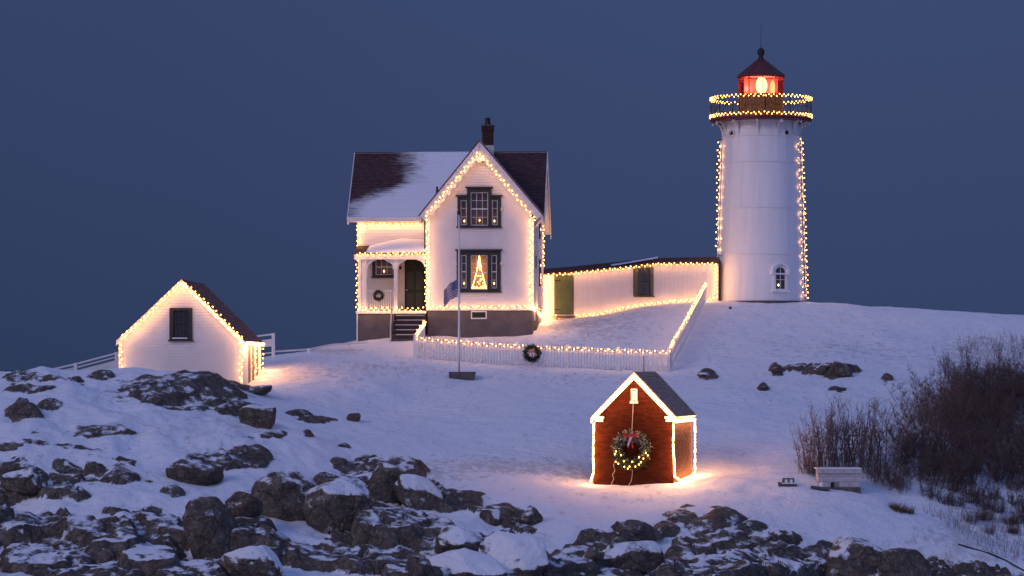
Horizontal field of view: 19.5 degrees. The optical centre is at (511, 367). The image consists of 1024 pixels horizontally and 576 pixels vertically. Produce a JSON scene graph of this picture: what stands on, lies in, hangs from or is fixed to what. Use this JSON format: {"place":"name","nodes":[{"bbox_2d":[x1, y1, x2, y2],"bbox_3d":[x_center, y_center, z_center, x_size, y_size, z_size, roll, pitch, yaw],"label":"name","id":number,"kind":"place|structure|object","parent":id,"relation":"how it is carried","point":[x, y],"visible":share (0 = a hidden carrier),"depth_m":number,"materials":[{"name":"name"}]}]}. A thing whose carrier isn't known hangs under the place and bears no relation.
{"place":"outdoors","nodes":[
{"label":"outdoors","id":0,"kind":"place"},
{"bbox_2d":[0,300,1023,575],"bbox_3d":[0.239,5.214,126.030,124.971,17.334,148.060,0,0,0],"label":"ground","id":1,"kind":"structure","parent":0,"point":[106,448],"depth_m":105.79,"materials":[{"name":"snow"}]},
{"bbox_2d":[0,466,52,495],"bbox_3d":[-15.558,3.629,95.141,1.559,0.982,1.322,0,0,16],"label":"boulder","id":2,"kind":"object","parent":1,"relation":"on","point":[31,481],"visible":0.98,"depth_m":94.63,"materials":[{"name":"stone"}]},
{"bbox_2d":[55,352,118,369],"bbox_3d":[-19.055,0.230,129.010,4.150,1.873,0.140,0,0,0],"label":"board railing","id":3,"kind":"object","parent":1,"relation":"on","point":[112,364],"visible":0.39,"depth_m":128.98,"materials":[{"name":"white paint"}]},
{"bbox_2d":[116,279,263,384],"bbox_3d":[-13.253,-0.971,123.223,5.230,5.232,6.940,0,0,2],"label":"white shed","id":4,"kind":"structure","parent":1,"relation":"on","point":[181,327],"depth_m":119.93,"materials":[{"name":"paint"}]},
{"bbox_2d":[168,308,193,340],"bbox_3d":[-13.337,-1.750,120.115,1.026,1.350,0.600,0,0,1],"label":"window","id":5,"kind":"structure","parent":4,"relation":"in","point":[180,319],"depth_m":119.92,"materials":[{"name":"glass"}]},
{"bbox_2d":[165,458,223,485],"bbox_3d":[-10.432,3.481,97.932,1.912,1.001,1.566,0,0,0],"label":"boulder","id":6,"kind":"object","parent":1,"relation":"on","point":[197,472],"visible":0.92,"depth_m":97.38,"materials":[{"name":"stone"}]},
{"bbox_2d":[182,496,238,558],"bbox_3d":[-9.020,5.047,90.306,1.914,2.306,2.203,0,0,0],"label":"boulder","id":7,"kind":"object","parent":1,"relation":"on","point":[209,523],"visible":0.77,"depth_m":89.53,"materials":[{"name":"stone"}]},
{"bbox_2d":[225,491,262,516],"bbox_3d":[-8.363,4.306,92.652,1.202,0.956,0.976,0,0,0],"label":"boulder","id":8,"kind":"object","parent":1,"relation":"on","point":[240,504],"visible":0.84,"depth_m":92.29,"materials":[{"name":"stone"}]},
{"bbox_2d":[220,545,283,575],"bbox_3d":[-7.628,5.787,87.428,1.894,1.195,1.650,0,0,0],"label":"boulder","id":9,"kind":"object","parent":1,"relation":"on","point":[261,560],"visible":1,"depth_m":86.79,"materials":[{"name":"stone"}]},
{"bbox_2d":[238,404,275,428],"bbox_3d":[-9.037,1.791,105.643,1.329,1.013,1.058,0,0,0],"label":"boulder","id":10,"kind":"object","parent":1,"relation":"on","point":[258,416],"visible":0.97,"depth_m":105.23,"materials":[{"name":"stone"}]},
{"bbox_2d":[249,385,271,394],"bbox_3d":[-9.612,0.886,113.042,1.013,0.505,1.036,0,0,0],"label":"boulder","id":11,"kind":"object","parent":1,"relation":"on","point":[261,390],"visible":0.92,"depth_m":112.64,"materials":[{"name":"stone"}]},
{"bbox_2d":[257,333,274,357],"bbox_3d":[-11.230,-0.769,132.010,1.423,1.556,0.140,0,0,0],"label":"board railing","id":12,"kind":"object","parent":1,"relation":"on","point":[269,342],"visible":0.4,"depth_m":131.98,"materials":[{"name":"white paint"}]},
{"bbox_2d":[251,471,317,521],"bbox_3d":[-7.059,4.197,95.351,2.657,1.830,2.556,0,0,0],"label":"boulder","id":13,"kind":"object","parent":1,"relation":"on","point":[280,495],"visible":0.69,"depth_m":94.29,"materials":[{"name":"stone"}]},
{"bbox_2d":[275,342,367,353],"bbox_3d":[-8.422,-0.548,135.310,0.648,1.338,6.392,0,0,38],"label":"board railing","id":14,"kind":"object","parent":1,"relation":"on","point":[309,349],"visible":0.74,"depth_m":134.83,"materials":[{"name":"white paint"}]},
{"bbox_2d":[303,477,372,534],"bbox_3d":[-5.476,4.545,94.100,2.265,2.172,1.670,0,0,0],"label":"boulder","id":15,"kind":"object","parent":1,"relation":"on","point":[336,503],"visible":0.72,"depth_m":93.53,"materials":[{"name":"stone"}]},
{"bbox_2d":[368,462,406,503],"bbox_3d":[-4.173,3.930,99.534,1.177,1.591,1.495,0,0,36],"label":"boulder","id":16,"kind":"object","parent":1,"relation":"on","point":[383,479],"visible":0.72,"depth_m":99.03,"materials":[{"name":"stone"}]},
{"bbox_2d":[405,555,432,575],"bbox_3d":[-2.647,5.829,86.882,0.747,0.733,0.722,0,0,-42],"label":"boulder","id":17,"kind":"object","parent":1,"relation":"on","point":[418,565],"visible":1,"depth_m":86.63,"materials":[{"name":"stone"}]},
{"bbox_2d":[413,320,424,357],"bbox_3d":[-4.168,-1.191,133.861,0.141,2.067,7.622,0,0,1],"label":"picket fence","id":18,"kind":"object","parent":1,"relation":"on","point":[422,333],"visible":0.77,"depth_m":132.72,"materials":[{"name":"white paint"}]},
{"bbox_2d":[394,474,445,510],"bbox_3d":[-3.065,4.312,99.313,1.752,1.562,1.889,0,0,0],"label":"boulder","id":19,"kind":"object","parent":1,"relation":"on","point":[418,492],"visible":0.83,"depth_m":98.58,"materials":[{"name":"stone"}]},
{"bbox_2d":[347,118,550,341],"bbox_3d":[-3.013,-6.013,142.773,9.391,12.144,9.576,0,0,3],"label":"keepers house","id":20,"kind":"structure","parent":1,"relation":"on","point":[388,188],"depth_m":139.63,"materials":[{"name":"white paint"}]},
{"bbox_2d":[371,260,393,277],"bbox_3d":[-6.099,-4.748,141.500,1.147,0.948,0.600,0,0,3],"label":"window","id":21,"kind":"structure","parent":20,"relation":"in","point":[378,266],"depth_m":141.30,"materials":[{"name":"black paint"}]},
{"bbox_2d":[405,259,426,310],"bbox_3d":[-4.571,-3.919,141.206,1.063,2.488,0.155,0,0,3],"label":"front door","id":22,"kind":"structure","parent":20,"relation":"in","point":[415,275],"depth_m":141.20,"materials":[{"name":"green paint"}]},
{"bbox_2d":[456,197,466,227],"bbox_3d":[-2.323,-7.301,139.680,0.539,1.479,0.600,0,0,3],"label":"window","id":23,"kind":"structure","parent":20,"relation":"in","point":[461,201],"depth_m":139.45,"materials":[{"name":"black paint"}]},
{"bbox_2d":[457,251,466,292],"bbox_3d":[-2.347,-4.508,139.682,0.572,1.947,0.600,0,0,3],"label":"window","id":24,"kind":"structure","parent":20,"relation":"in","point":[463,254],"depth_m":139.48,"materials":[{"name":"green paint"}]},
{"bbox_2d":[466,251,491,292],"bbox_3d":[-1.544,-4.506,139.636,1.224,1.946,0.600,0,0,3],"label":"window","id":25,"kind":"structure","parent":20,"relation":"in","point":[472,256],"depth_m":139.42,"materials":[{"name":"black paint"}]},
{"bbox_2d":[466,188,492,227],"bbox_3d":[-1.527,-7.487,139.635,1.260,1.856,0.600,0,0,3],"label":"window","id":26,"kind":"structure","parent":20,"relation":"in","point":[479,201],"depth_m":139.42,"materials":[{"name":"black paint"}]},
{"bbox_2d":[490,251,501,292],"bbox_3d":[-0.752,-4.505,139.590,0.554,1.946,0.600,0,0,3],"label":"window","id":27,"kind":"structure","parent":20,"relation":"in","point":[495,255],"depth_m":139.35,"materials":[{"name":"green paint"}]},
{"bbox_2d":[492,197,501,227],"bbox_3d":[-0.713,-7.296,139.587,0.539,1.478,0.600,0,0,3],"label":"window","id":28,"kind":"structure","parent":20,"relation":"in","point":[496,201],"depth_m":139.38,"materials":[{"name":"green paint"}]},
{"bbox_2d":[434,525,484,553],"bbox_3d":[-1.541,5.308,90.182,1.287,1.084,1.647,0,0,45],"label":"boulder","id":29,"kind":"object","parent":1,"relation":"on","point":[450,537],"visible":0.75,"depth_m":89.79,"materials":[{"name":"stone"}]},
{"bbox_2d":[449,211,475,379],"bbox_3d":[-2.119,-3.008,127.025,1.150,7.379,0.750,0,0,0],"label":"flagpole","id":30,"kind":"object","parent":1,"relation":"on","point":[463,375],"visible":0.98,"depth_m":126.96,"materials":[{"name":"metal"}]},
{"bbox_2d":[444,280,457,305],"bbox_3d":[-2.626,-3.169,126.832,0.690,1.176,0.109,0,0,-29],"label":"flag","id":31,"kind":"object","parent":30,"relation":"attached to","point":[450,291],"visible":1,"depth_m":126.82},
{"bbox_2d":[428,548,508,575],"bbox_3d":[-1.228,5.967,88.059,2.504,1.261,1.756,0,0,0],"label":"boulder","id":32,"kind":"object","parent":1,"relation":"on","point":[463,562],"visible":0.91,"depth_m":87.67,"materials":[{"name":"stone"}]},
{"bbox_2d":[479,509,500,525],"bbox_3d":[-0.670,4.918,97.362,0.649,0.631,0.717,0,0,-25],"label":"boulder","id":33,"kind":"object","parent":1,"relation":"on","point":[492,517],"visible":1,"depth_m":97.10,"materials":[{"name":"stone"}]},
{"bbox_2d":[478,531,548,575],"bbox_3d":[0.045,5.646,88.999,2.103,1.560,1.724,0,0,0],"label":"boulder","id":34,"kind":"object","parent":1,"relation":"on","point":[512,554],"visible":0.91,"depth_m":88.46,"materials":[{"name":"stone"}]},
{"bbox_2d":[519,505,542,525],"bbox_3d":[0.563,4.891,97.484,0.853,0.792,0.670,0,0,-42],"label":"boulder","id":35,"kind":"object","parent":1,"relation":"on","point":[531,515],"visible":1,"depth_m":97.18,"materials":[{"name":"stone"}]},
{"bbox_2d":[414,334,669,371],"bbox_3d":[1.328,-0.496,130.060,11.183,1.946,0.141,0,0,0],"label":"picket fence","id":36,"kind":"object","parent":1,"relation":"on","point":[566,363],"visible":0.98,"depth_m":129.99,"materials":[{"name":"white paint"}]},
{"bbox_2d":[522,344,542,362],"bbox_3d":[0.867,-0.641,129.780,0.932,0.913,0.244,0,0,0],"label":"wreath","id":37,"kind":"object","parent":36,"relation":"attached to","point":[537,352],"visible":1,"depth_m":129.77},
{"bbox_2d":[417,338,666,353],"bbox_3d":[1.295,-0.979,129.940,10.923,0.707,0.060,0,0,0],"label":"string lights","id":38,"kind":"object","parent":36,"relation":"attached to","point":[538,346],"visible":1,"depth_m":129.94,"materials":[{"name":"yellow glass"}]},
{"bbox_2d":[584,546,600,560],"bbox_3d":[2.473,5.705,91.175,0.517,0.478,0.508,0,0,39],"label":"boulder","id":39,"kind":"object","parent":1,"relation":"on","point":[592,553],"visible":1,"depth_m":91.03,"materials":[{"name":"stone"}]},
{"bbox_2d":[542,257,718,321],"bbox_3d":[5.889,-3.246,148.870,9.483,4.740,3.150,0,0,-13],"label":"covered passage","id":40,"kind":"object","parent":1,"relation":"on","point":[598,292],"visible":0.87,"depth_m":148.00,"materials":[{"name":"white paint"}]},
{"bbox_2d":[554,275,572,314],"bbox_3d":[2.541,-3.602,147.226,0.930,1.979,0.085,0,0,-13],"label":"green door","id":41,"kind":"structure","parent":40,"relation":"in","point":[563,284],"depth_m":147.22,"materials":[{"name":"paint"}]},
{"bbox_2d":[634,266,654,296],"bbox_3d":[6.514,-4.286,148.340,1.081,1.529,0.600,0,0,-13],"label":"window","id":42,"kind":"structure","parent":40,"relation":"in","point":[651,269],"depth_m":148.12,"materials":[{"name":"green paint"}]},
{"bbox_2d":[602,540,663,572],"bbox_3d":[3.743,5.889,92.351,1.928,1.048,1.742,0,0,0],"label":"boulder","id":43,"kind":"object","parent":1,"relation":"on","point":[645,556],"visible":0.94,"depth_m":91.82,"materials":[{"name":"stone"}]},
{"bbox_2d":[611,519,664,540],"bbox_3d":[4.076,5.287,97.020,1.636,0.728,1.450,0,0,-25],"label":"boulder","id":44,"kind":"object","parent":1,"relation":"on","point":[642,530],"visible":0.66,"depth_m":96.52,"materials":[{"name":"stone"}]},
{"bbox_2d":[591,371,695,485],"bbox_3d":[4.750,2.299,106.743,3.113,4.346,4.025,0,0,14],"label":"oil house","id":45,"kind":"structure","parent":1,"relation":"on","point":[653,421],"depth_m":105.03,"materials":[{"name":"red paint"}]},
{"bbox_2d":[591,376,633,419],"bbox_3d":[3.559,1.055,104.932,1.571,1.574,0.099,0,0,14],"label":"rope light","id":46,"kind":"object","parent":45,"relation":"attached to","point":[614,396],"visible":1,"depth_m":104.89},
{"bbox_2d":[610,428,651,470],"bbox_3d":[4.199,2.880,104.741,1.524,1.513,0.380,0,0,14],"label":"wreath","id":47,"kind":"object","parent":45,"relation":"attached to","point":[634,462],"visible":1,"depth_m":104.71,"materials":[{"name":"plant"}]},
{"bbox_2d":[633,376,674,419],"bbox_3d":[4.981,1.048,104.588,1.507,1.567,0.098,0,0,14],"label":"rope light","id":48,"kind":"object","parent":45,"relation":"attached to","point":[654,398],"visible":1,"depth_m":104.55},
{"bbox_2d":[670,281,706,371],"bbox_3d":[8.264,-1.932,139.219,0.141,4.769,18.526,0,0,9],"label":"picket fence","id":49,"kind":"object","parent":1,"relation":"on","point":[681,339],"visible":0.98,"depth_m":137.94,"materials":[{"name":"white paint"}]},
{"bbox_2d":[710,47,811,302],"bbox_3d":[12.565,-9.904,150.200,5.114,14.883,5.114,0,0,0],"label":"lighthouse tower","id":50,"kind":"structure","parent":1,"relation":"on","point":[760,244],"depth_m":148.51,"materials":[{"name":"white paint"}]},
{"bbox_2d":[770,262,789,291],"bbox_3d":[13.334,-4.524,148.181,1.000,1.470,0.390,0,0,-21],"label":"tower window","id":51,"kind":"structure","parent":50,"relation":"in","point":[780,272],"depth_m":148.12,"materials":[{"name":"white paint"}]},
{"bbox_2d":[795,455,822,476],"bbox_3d":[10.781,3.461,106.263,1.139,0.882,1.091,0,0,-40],"label":"bare shrub","id":52,"kind":"object","parent":1,"relation":"on","point":[813,470],"visible":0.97,"depth_m":106.23,"materials":[{"name":"brown plant"}]},
{"bbox_2d":[796,411,822,470],"bbox_3d":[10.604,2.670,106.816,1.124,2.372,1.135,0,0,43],"label":"bare shrub","id":53,"kind":"object","parent":1,"relation":"on","point":[805,440],"visible":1,"depth_m":106.84,"materials":[{"name":"brown plant"}]},
{"bbox_2d":[802,408,835,465],"bbox_3d":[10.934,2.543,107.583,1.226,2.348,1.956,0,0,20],"label":"bare shrub","id":54,"kind":"object","parent":1,"relation":"on","point":[809,431],"visible":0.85,"depth_m":107.48,"materials":[{"name":"brown plant"}]},
{"bbox_2d":[805,395,842,465],"bbox_3d":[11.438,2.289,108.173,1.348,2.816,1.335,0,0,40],"label":"bare shrub","id":55,"kind":"object","parent":1,"relation":"on","point":[826,432],"visible":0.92,"depth_m":108.15,"materials":[{"name":"brown plant"}]},
{"bbox_2d":[803,405,845,469],"bbox_3d":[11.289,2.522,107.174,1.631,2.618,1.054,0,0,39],"label":"bare shrub","id":56,"kind":"object","parent":1,"relation":"on","point":[828,440],"visible":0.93,"depth_m":107.14,"materials":[{"name":"brown plant"}]},
{"bbox_2d":[814,409,847,466],"bbox_3d":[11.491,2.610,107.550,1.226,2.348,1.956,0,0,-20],"label":"bare shrub","id":57,"kind":"object","parent":1,"relation":"on","point":[831,443],"visible":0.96,"depth_m":107.50,"materials":[{"name":"brown plant"}]},
{"bbox_2d":[820,395,852,469],"bbox_3d":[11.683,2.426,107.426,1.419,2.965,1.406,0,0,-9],"label":"bare shrub","id":58,"kind":"object","parent":1,"relation":"on","point":[844,448],"visible":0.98,"depth_m":107.36,"materials":[{"name":"brown plant"}]},
{"bbox_2d":[824,400,850,466],"bbox_3d":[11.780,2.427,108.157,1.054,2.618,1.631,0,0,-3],"label":"bare shrub","id":59,"kind":"object","parent":1,"relation":"on","point":[838,431],"visible":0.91,"depth_m":107.90,"materials":[{"name":"brown plant"}]},
{"bbox_2d":[814,467,861,493],"bbox_3d":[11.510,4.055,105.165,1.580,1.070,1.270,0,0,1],"label":"block planter","id":60,"kind":"object","parent":1,"relation":"on","point":[846,480],"visible":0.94,"depth_m":104.59,"materials":[{"name":"concrete"}]},
{"bbox_2d":[828,361,852,376],"bbox_3d":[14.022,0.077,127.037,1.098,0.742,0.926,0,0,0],"label":"boulder","id":61,"kind":"object","parent":1,"relation":"on","point":[839,369],"visible":1,"depth_m":126.69,"materials":[{"name":"stone"}]},
{"bbox_2d":[822,400,864,464],"bbox_3d":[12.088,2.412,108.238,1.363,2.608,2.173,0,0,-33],"label":"bare shrub","id":62,"kind":"object","parent":1,"relation":"on","point":[841,433],"visible":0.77,"depth_m":108.22,"materials":[{"name":"brown plant"}]},
{"bbox_2d":[834,397,868,467],"bbox_3d":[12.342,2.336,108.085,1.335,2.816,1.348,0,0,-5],"label":"bare shrub","id":63,"kind":"object","parent":1,"relation":"on","point":[849,447],"visible":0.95,"depth_m":108.03,"materials":[{"name":"brown plant"}]},
{"bbox_2d":[829,394,876,469],"bbox_3d":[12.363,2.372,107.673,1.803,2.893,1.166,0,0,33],"label":"bare shrub","id":64,"kind":"object","parent":1,"relation":"on","point":[846,459],"visible":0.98,"depth_m":107.64,"materials":[{"name":"brown plant"}]},
{"bbox_2d":[824,536,882,575],"bbox_3d":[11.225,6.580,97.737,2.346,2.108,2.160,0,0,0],"label":"boulder","id":65,"kind":"object","parent":1,"relation":"on","point":[848,556],"visible":0.99,"depth_m":97.05,"materials":[{"name":"stone"}]},
{"bbox_2d":[843,408,886,473],"bbox_3d":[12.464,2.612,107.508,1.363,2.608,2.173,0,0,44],"label":"bare shrub","id":66,"kind":"object","parent":1,"relation":"on","point":[859,453],"visible":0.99,"depth_m":107.26,"materials":[{"name":"brown plant"}]},
{"bbox_2d":[854,402,887,473],"bbox_3d":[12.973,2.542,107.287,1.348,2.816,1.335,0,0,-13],"label":"bare shrub","id":67,"kind":"object","parent":1,"relation":"on","point":[876,431],"visible":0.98,"depth_m":107.20,"materials":[{"name":"brown plant"}]},
{"bbox_2d":[856,401,893,475],"bbox_3d":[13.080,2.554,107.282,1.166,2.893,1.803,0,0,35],"label":"bare shrub","id":68,"kind":"object","parent":1,"relation":"on","point":[879,437],"visible":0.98,"depth_m":107.30,"materials":[{"name":"brown plant"}]},
{"bbox_2d":[857,405,894,468],"bbox_3d":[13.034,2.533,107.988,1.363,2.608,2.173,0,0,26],"label":"bare shrub","id":69,"kind":"object","parent":1,"relation":"on","point":[877,440],"visible":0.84,"depth_m":107.89,"materials":[{"name":"brown plant"}]},
{"bbox_2d":[856,454,896,484],"bbox_3d":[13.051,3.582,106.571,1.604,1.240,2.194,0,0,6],"label":"bare shrub","id":70,"kind":"object","parent":1,"relation":"on","point":[872,476],"visible":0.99,"depth_m":106.39,"materials":[{"name":"brown plant"}]},
{"bbox_2d":[862,410,916,479],"bbox_3d":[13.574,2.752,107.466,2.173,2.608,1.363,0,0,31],"label":"bare shrub","id":71,"kind":"object","parent":1,"relation":"on","point":[878,443],"visible":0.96,"depth_m":107.32,"materials":[{"name":"brown plant"}]},
{"bbox_2d":[877,459,911,485],"bbox_3d":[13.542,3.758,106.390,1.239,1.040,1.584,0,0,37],"label":"bare shrub","id":72,"kind":"object","parent":1,"relation":"on","point":[895,470],"visible":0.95,"depth_m":106.46,"materials":[{"name":"brown plant"}]},
{"bbox_2d":[875,463,915,494],"bbox_3d":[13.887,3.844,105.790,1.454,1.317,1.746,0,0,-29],"label":"bare shrub","id":73,"kind":"object","parent":1,"relation":"on","point":[898,482],"visible":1,"depth_m":105.84,"materials":[{"name":"brown plant"}]},
{"bbox_2d":[876,425,928,469],"bbox_3d":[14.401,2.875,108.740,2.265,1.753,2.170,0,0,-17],"label":"bare shrub","id":74,"kind":"object","parent":1,"relation":"on","point":[902,448],"visible":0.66,"depth_m":108.76,"materials":[{"name":"brown plant"}]},
{"bbox_2d":[874,548,932,575],"bbox_3d":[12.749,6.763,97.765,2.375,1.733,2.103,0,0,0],"label":"boulder","id":75,"kind":"object","parent":1,"relation":"on","point":[902,562],"visible":0.93,"depth_m":97.14,"materials":[{"name":"stone"}]},
{"bbox_2d":[895,444,946,481],"bbox_3d":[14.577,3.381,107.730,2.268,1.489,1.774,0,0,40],"label":"bare shrub","id":76,"kind":"object","parent":1,"relation":"on","point":[920,466],"visible":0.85,"depth_m":107.42,"materials":[{"name":"brown plant"}]},
{"bbox_2d":[884,407,959,456],"bbox_3d":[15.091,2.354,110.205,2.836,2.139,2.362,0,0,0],"label":"bare shrub","id":77,"kind":"object","parent":1,"relation":"on","point":[907,428],"visible":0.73,"depth_m":109.86,"materials":[{"name":"brown plant"}]},
{"bbox_2d":[872,389,973,441],"bbox_3d":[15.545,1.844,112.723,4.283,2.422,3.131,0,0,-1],"label":"bare shrub","id":78,"kind":"object","parent":1,"relation":"on","point":[913,415],"visible":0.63,"depth_m":112.56,"materials":[{"name":"brown plant"}]},
{"bbox_2d":[881,370,966,423],"bbox_3d":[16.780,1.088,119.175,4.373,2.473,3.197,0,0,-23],"label":"bare shrub","id":79,"kind":"object","parent":1,"relation":"on","point":[916,386],"visible":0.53,"depth_m":118.77,"materials":[{"name":"brown plant"}]},
{"bbox_2d":[895,421,953,459],"bbox_3d":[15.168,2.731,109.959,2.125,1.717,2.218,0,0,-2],"label":"bare shrub","id":80,"kind":"object","parent":1,"relation":"on","point":[938,432],"visible":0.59,"depth_m":109.94,"materials":[{"name":"brown plant"}]},
{"bbox_2d":[918,476,946,500],"bbox_3d":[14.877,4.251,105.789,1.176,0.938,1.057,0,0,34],"label":"bare shrub","id":81,"kind":"object","parent":1,"relation":"on","point":[923,490],"visible":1,"depth_m":105.72,"materials":[{"name":"brown plant"}]},
{"bbox_2d":[903,430,962,478],"bbox_3d":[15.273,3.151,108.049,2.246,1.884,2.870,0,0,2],"label":"bare shrub","id":82,"kind":"object","parent":1,"relation":"on","point":[927,450],"visible":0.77,"depth_m":108.05,"materials":[{"name":"brown plant"}]},
{"bbox_2d":[902,450,969,488],"bbox_3d":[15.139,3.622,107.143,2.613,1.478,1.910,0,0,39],"label":"bare shrub","id":83,"kind":"object","parent":1,"relation":"on","point":[946,469],"visible":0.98,"depth_m":106.94,"materials":[{"name":"brown plant"}]},
{"bbox_2d":[906,419,975,458],"bbox_3d":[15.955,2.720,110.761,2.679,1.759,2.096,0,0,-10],"label":"bare shrub","id":84,"kind":"object","parent":1,"relation":"on","point":[973,426],"visible":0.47,"depth_m":110.64,"materials":[{"name":"brown plant"}]},
{"bbox_2d":[906,355,986,402],"bbox_3d":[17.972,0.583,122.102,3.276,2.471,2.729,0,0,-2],"label":"bare shrub","id":85,"kind":"object","parent":1,"relation":"on","point":[982,381],"visible":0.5,"depth_m":122.38,"materials":[{"name":"brown plant"}]},
{"bbox_2d":[912,374,987,434],"bbox_3d":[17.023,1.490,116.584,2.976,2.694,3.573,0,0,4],"label":"bare shrub","id":86,"kind":"object","parent":1,"relation":"on","point":[955,412],"visible":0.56,"depth_m":116.03,"materials":[{"name":"brown plant"}]},
{"bbox_2d":[927,444,974,487],"bbox_3d":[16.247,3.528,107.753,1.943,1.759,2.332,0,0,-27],"label":"bare shrub","id":87,"kind":"object","parent":1,"relation":"on","point":[957,469],"visible":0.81,"depth_m":107.68,"materials":[{"name":"brown plant"}]},
{"bbox_2d":[928,381,978,429],"bbox_3d":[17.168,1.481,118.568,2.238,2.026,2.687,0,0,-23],"label":"bare shrub","id":88,"kind":"object","parent":1,"relation":"on","point":[944,400],"visible":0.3,"depth_m":118.45,"materials":[{"name":"brown plant"}]},
{"bbox_2d":[908,419,1000,476],"bbox_3d":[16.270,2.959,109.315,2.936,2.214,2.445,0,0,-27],"label":"bare shrub","id":89,"kind":"object","parent":1,"relation":"on","point":[968,436],"visible":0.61,"depth_m":109.39,"materials":[{"name":"brown plant"}]},
{"bbox_2d":[919,388,991,439],"bbox_3d":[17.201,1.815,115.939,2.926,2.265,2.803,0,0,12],"label":"bare shrub","id":90,"kind":"object","parent":1,"relation":"on","point":[952,407],"visible":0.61,"depth_m":115.41,"materials":[{"name":"brown plant"}]},
{"bbox_2d":[944,486,968,507],"bbox_3d":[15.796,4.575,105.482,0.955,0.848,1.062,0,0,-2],"label":"bare shrub","id":91,"kind":"object","parent":1,"relation":"on","point":[962,503],"visible":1,"depth_m":105.37,"materials":[{"name":"brown plant"}]},
{"bbox_2d":[944,474,970,493],"bbox_3d":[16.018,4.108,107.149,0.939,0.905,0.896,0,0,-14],"label":"bare shrub","id":92,"kind":"object","parent":1,"relation":"on","point":[957,485],"visible":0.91,"depth_m":107.06,"materials":[{"name":"brown plant"}]},
{"bbox_2d":[923,360,1005,410],"bbox_3d":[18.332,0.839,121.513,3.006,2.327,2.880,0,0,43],"label":"bare shrub","id":93,"kind":"object","parent":1,"relation":"on","point":[957,372],"visible":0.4,"depth_m":121.52,"materials":[{"name":"brown plant"}]},
{"bbox_2d":[940,352,992,384],"bbox_3d":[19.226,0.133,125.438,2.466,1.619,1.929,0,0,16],"label":"bare shrub","id":94,"kind":"object","parent":1,"relation":"on","point":[969,364],"visible":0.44,"depth_m":125.37,"materials":[{"name":"brown plant"}]},
{"bbox_2d":[957,483,985,504],"bbox_3d":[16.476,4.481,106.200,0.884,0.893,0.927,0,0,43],"label":"bare shrub","id":95,"kind":"object","parent":1,"relation":"on","point":[971,497],"visible":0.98,"depth_m":106.08,"materials":[{"name":"brown plant"}]},
{"bbox_2d":[941,449,1002,485],"bbox_3d":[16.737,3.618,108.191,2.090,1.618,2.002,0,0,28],"label":"bare shrub","id":96,"kind":"object","parent":1,"relation":"on","point":[973,477],"visible":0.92,"depth_m":108.25,"materials":[{"name":"brown plant"}]},
{"bbox_2d":[923,332,1023,561],"bbox_3d":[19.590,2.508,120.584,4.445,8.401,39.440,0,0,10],"label":"scrub","id":97,"kind":"object","parent":1,"relation":"on","point":[957,522],"visible":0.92,"depth_m":104.59,"materials":[{"name":"brown plant"}]},
{"bbox_2d":[943,355,1008,390],"bbox_3d":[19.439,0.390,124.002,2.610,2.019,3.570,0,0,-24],"label":"bare shrub","id":98,"kind":"object","parent":1,"relation":"on","point":[989,371],"visible":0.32,"depth_m":124.17,"materials":[{"name":"brown plant"}]},
{"bbox_2d":[945,369,1022,417],"bbox_3d":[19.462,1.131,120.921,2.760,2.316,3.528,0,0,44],"label":"bare shrub","id":99,"kind":"object","parent":1,"relation":"on","point":[994,389],"visible":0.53,"depth_m":120.48,"materials":[{"name":"brown plant"}]},
{"bbox_2d":[972,485,1002,511],"bbox_3d":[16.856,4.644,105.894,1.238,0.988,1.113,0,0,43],"label":"bare shrub","id":100,"kind":"object","parent":1,"relation":"on","point":[983,499],"visible":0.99,"depth_m":105.83,"materials":[{"name":"brown plant"}]},
{"bbox_2d":[980,480,1003,501],"bbox_3d":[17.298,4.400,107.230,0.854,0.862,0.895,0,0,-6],"label":"bare shrub","id":101,"kind":"object","parent":1,"relation":"on","point":[993,488],"visible":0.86,"depth_m":107.20,"materials":[{"name":"brown plant"}]},
{"bbox_2d":[972,443,1023,485],"bbox_3d":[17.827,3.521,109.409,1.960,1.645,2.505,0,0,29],"label":"bare shrub","id":102,"kind":"object","parent":1,"relation":"on","point":[1013,469],"visible":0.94,"depth_m":109.48,"materials":[{"name":"brown plant"}]},
{"bbox_2d":[984,366,1023,419],"bbox_3d":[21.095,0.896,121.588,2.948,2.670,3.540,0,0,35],"label":"bare shrub","id":103,"kind":"object","parent":1,"relation":"on","point":[1007,387],"visible":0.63,"depth_m":120.95,"materials":[{"name":"brown plant"}]},
{"bbox_2d":[985,448,1023,487],"bbox_3d":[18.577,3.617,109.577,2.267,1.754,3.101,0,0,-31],"label":"bare shrub","id":104,"kind":"object","parent":1,"relation":"on","point":[1007,460],"visible":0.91,"depth_m":109.38,"materials":[{"name":"brown plant"}]},
{"bbox_2d":[988,390,1023,437],"bbox_3d":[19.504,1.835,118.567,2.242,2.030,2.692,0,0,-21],"label":"bare shrub","id":105,"kind":"object","parent":1,"relation":"on","point":[1009,411],"visible":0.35,"depth_m":118.18,"materials":[{"name":"brown plant"}]},
{"bbox_2d":[999,356,1023,404],"bbox_3d":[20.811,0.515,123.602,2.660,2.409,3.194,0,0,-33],"label":"bare shrub","id":106,"kind":"object","parent":1,"relation":"on","point":[1017,376],"visible":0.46,"depth_m":123.55,"materials":[{"name":"brown plant"}]},
{"bbox_2d":[1002,485,1023,507],"bbox_3d":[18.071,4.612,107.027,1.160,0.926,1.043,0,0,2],"label":"bare shrub","id":107,"kind":"object","parent":1,"relation":"on","point":[1012,498],"visible":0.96,"depth_m":107.04,"materials":[{"name":"brown plant"}]},
{"bbox_2d":[0,0,1023,369],"label":"sky","id":108,"kind":"structure","parent":0,"point":[147,146],"materials":[{"name":"blue"}]},
{"bbox_2d":[778,477,796,486],"bbox_3d":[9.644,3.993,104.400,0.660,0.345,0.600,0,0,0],"label":"hatch box","id":109,"kind":"object","parent":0,"point":[788,481],"visible":1,"depth_m":104.26,"materials":[{"name":"wood"}]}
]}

